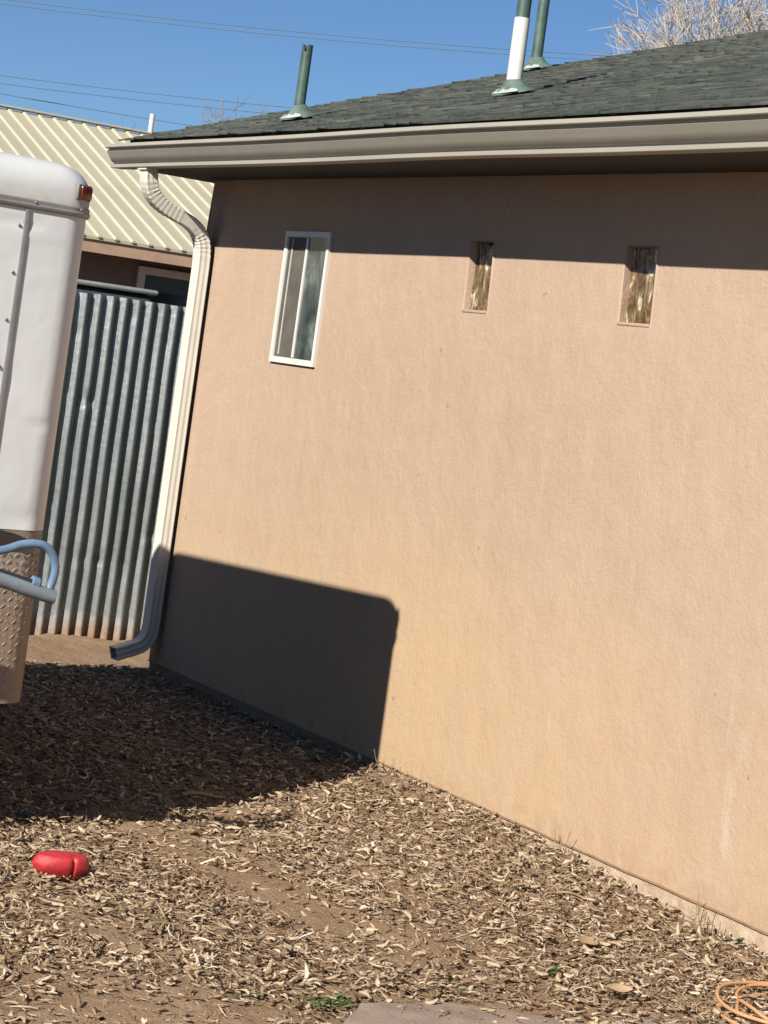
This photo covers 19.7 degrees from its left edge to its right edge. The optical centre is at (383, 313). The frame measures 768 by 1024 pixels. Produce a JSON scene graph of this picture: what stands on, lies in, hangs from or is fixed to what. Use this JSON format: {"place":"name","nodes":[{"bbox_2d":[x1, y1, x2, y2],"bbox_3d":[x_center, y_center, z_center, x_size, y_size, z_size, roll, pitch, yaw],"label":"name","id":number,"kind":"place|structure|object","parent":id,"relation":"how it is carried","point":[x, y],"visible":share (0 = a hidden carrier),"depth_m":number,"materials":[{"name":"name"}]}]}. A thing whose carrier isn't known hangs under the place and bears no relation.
{"place":"outdoors","nodes":[
{"label":"outdoors","id":0,"kind":"place"},
{"bbox_2d":[0,104,213,306],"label":"neighbour house","id":1,"kind":"structure","parent":0,"point":[133,238],"depth_m":22.93,"materials":[{"name":"brown paint"}]},
{"bbox_2d":[135,266,190,306],"bbox_3d":[-1.982,0.214,22.611,1.340,1.230,0.048,9,-2,-30],"label":"window","id":2,"kind":"structure","parent":1,"relation":"in","point":[172,287],"depth_m":22.45,"materials":[{"name":"black glass"}]},
{"bbox_2d":[0,83,267,113],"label":"power line","id":3,"kind":"object","parent":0,"point":[131,99],"visible":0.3,"depth_m":44.31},
{"bbox_2d":[0,75,291,107],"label":"power line","id":4,"kind":"object","parent":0,"point":[144,92],"visible":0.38,"depth_m":44.33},
{"bbox_2d":[0,633,767,1023],"bbox_3d":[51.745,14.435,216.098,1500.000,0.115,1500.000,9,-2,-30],"label":"ground","id":5,"kind":"structure","parent":0,"point":[60,649],"depth_m":6.93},
{"bbox_2d":[0,152,92,703],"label":"cargo trailer","id":6,"kind":"object","parent":5,"relation":"on","point":[44,211],"visible":0.96,"depth_m":7.16,"materials":[{"name":"paint"}]},
{"bbox_2d":[0,539,59,603],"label":"tube stand","id":7,"kind":"object","parent":6,"relation":"attached to","point":[32,587],"visible":1,"depth_m":6.84,"materials":[{"name":"blue paint"}]},
{"bbox_2d":[32,850,88,881],"bbox_3d":[-1.007,1.720,6.865,0.182,0.093,0.100,10,1,-22],"label":"rubber toy","id":8,"kind":"object","parent":5,"relation":"on","point":[72,866],"visible":0.9,"depth_m":6.83,"materials":[{"name":"red plastic"}]},
{"bbox_2d":[29,291,185,640],"bbox_3d":[-2.365,0.895,12.018,6.564,2.221,0.190,9,-2,-30],"label":"corrugated fence","id":9,"kind":"object","parent":5,"relation":"on","point":[109,454],"visible":0.2,"depth_m":12.41,"materials":[{"name":"metal"}]},
{"bbox_2d":[76,279,157,301],"bbox_3d":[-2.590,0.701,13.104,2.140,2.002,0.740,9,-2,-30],"label":"metal pipe","id":10,"kind":"structure","parent":9,"relation":"attached to","point":[107,289],"depth_m":13.22,"materials":[{"name":"grey metal"}]},
{"bbox_2d":[143,921,178,927],"bbox_3d":[-0.647,1.767,6.388,0.029,0.019,0.134,6,-2,41],"label":"stick","id":11,"kind":"object","parent":5,"relation":"on","point":[149,924],"visible":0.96,"depth_m":6.37,"materials":[{"name":"beige wood"}]},
{"bbox_2d":[121,94,272,132],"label":"bare tree","id":12,"kind":"object","parent":5,"relation":"on","point":[223,119],"visible":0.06,"depth_m":40.86,"materials":[{"name":"brown plant"}]},
{"bbox_2d":[179,791,223,799],"bbox_3d":[-0.684,1.809,8.292,0.177,0.024,0.045,8,-2,-26],"label":"stick","id":13,"kind":"object","parent":5,"relation":"on","point":[187,793],"visible":1,"depth_m":8.29,"materials":[{"name":"brown wood"}]},
{"bbox_2d":[232,989,266,999],"bbox_3d":[-0.354,1.814,5.885,0.114,0.014,0.079,9,-2,-30],"label":"weed","id":14,"kind":"object","parent":5,"relation":"on","point":[251,994],"visible":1,"depth_m":5.89,"materials":[{"name":"green plant"}]},
{"bbox_2d":[294,989,357,1009],"bbox_3d":[-0.148,1.841,5.917,0.186,0.023,0.141,8,-2,-17],"label":"weed","id":15,"kind":"object","parent":5,"relation":"on","point":[342,997],"visible":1,"depth_m":5.91,"materials":[{"name":"green plant"}]},
{"bbox_2d":[0,660,767,1023],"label":"wood chips","id":16,"kind":"object","parent":5,"relation":"on","point":[164,768],"visible":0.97,"depth_m":7.27,"materials":[{"name":"brown wood"}]},
{"bbox_2d":[435,888,467,895],"bbox_3d":[0.224,1.907,7.282,0.114,0.019,0.028,8,-2,-18],"label":"stick","id":17,"kind":"object","parent":16,"relation":"on","point":[447,889],"visible":1,"depth_m":7.28,"materials":[{"name":"beige wood"}]},
{"bbox_2d":[556,891,588,900],"bbox_3d":[0.637,1.952,7.408,0.124,0.019,0.029,8,-2,8],"label":"stick","id":18,"kind":"object","parent":16,"relation":"on","point":[571,893],"visible":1,"depth_m":7.41,"materials":[{"name":"beige wood"}]},
{"bbox_2d":[715,981,767,1023],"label":"coiled cord","id":19,"kind":"object","parent":16,"relation":"on","point":[754,984],"visible":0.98,"depth_m":6.36,"materials":[{"name":"orange plastic"}]},
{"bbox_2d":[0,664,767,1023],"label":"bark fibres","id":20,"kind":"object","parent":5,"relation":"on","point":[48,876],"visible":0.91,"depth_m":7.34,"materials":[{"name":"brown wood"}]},
{"bbox_2d":[374,750,395,776],"bbox_3d":[0.004,1.837,8.987,0.048,0.098,0.145,9,-2,-30],"label":"dry weed","id":21,"kind":"object","parent":5,"relation":"on","point":[392,768],"visible":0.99,"depth_m":8.94,"materials":[{"name":"beige plant"}]},
{"bbox_2d":[105,0,767,955],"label":"house","id":22,"kind":"structure","parent":5,"relation":"on","point":[465,486],"depth_m":8.67,"materials":[{"name":"paint"}]},
{"bbox_2d":[269,231,332,366],"bbox_3d":[-0.364,-0.068,10.259,0.070,0.620,0.436,9,-2,-30],"label":"window","id":23,"kind":"structure","parent":22,"relation":"in","point":[306,255],"depth_m":10.24,"materials":[{"name":"white glass"}]},
{"bbox_2d":[343,1001,584,1023],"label":"flagstone","id":24,"kind":"object","parent":5,"relation":"on","point":[391,1013],"visible":0.99,"depth_m":5.90,"materials":[{"name":"grey stone"}]},
{"bbox_2d":[545,964,569,975],"bbox_3d":[0.501,1.936,6.509,0.090,0.022,0.089,9,-2,-30],"label":"weed","id":25,"kind":"object","parent":5,"relation":"on","point":[557,969],"visible":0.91,"depth_m":6.50,"materials":[{"name":"green plant"}]},
{"bbox_2d":[554,829,582,865],"bbox_3d":[0.652,1.903,7.897,0.034,0.117,0.197,9,-2,-30],"label":"dry weed","id":26,"kind":"object","parent":5,"relation":"on","point":[560,843],"visible":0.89,"depth_m":7.92,"materials":[{"name":"beige plant"}]},
{"bbox_2d":[578,936,597,945],"bbox_3d":[0.627,1.933,6.792,0.067,0.018,0.068,8,-2,-9],"label":"chip","id":27,"kind":"object","parent":5,"relation":"on","point":[587,941],"visible":1,"depth_m":6.81,"materials":[{"name":"beige wood"}]},
{"bbox_2d":[606,983,632,992],"bbox_3d":[0.672,1.927,6.296,0.060,0.016,0.060,6,-2,43],"label":"dry leaf","id":28,"kind":"object","parent":5,"relation":"on","point":[617,987],"visible":1,"depth_m":6.31,"materials":[{"name":"beige plant"}]},
{"bbox_2d":[615,1020,675,1023],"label":"flagstone","id":29,"kind":"object","parent":5,"relation":"on","point":[648,1021],"visible":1,"depth_m":6.13,"materials":[{"name":"grey stone"}]},
{"bbox_2d":[589,0,767,57],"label":"bare tree","id":30,"kind":"object","parent":5,"relation":"on","point":[748,21],"visible":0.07,"depth_m":27.42,"materials":[{"name":"beige plant"}]},
{"bbox_2d":[693,895,720,940],"bbox_3d":[1.036,1.966,7.200,0.060,0.127,0.154,9,-2,-30],"label":"dry weed","id":31,"kind":"object","parent":5,"relation":"on","point":[699,906],"visible":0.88,"depth_m":7.19,"materials":[{"name":"beige plant"}]},
{"bbox_2d":[715,934,743,945],"bbox_3d":[1.126,2.014,7.100,0.126,0.032,0.099,9,-2,-30],"label":"weed","id":32,"kind":"object","parent":5,"relation":"on","point":[738,940],"visible":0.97,"depth_m":7.10,"materials":[{"name":"green plant"}]},
{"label":"utility pole","id":33,"kind":"object","parent":5,"relation":"on","visible":0},
{"bbox_2d":[0,3,591,59],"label":"power line","id":34,"kind":"object","parent":33,"relation":"attached to","point":[286,35],"visible":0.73,"depth_m":44.16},
{"bbox_2d":[11,0,607,55],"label":"power line","id":35,"kind":"object","parent":33,"relation":"attached to","point":[296,31],"visible":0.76,"depth_m":44.17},
{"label":"utility pole","id":36,"kind":"object","parent":5,"relation":"on","visible":0},
{"bbox_2d":[0,93,192,125],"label":"power line","id":37,"kind":"object","parent":36,"relation":"attached to","point":[94,109],"visible":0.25,"depth_m":44.70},
{"bbox_2d":[0,0,767,134],"label":"sky","id":38,"kind":"structure","parent":0,"point":[38,44],"materials":[{"name":"blue"}]}
]}

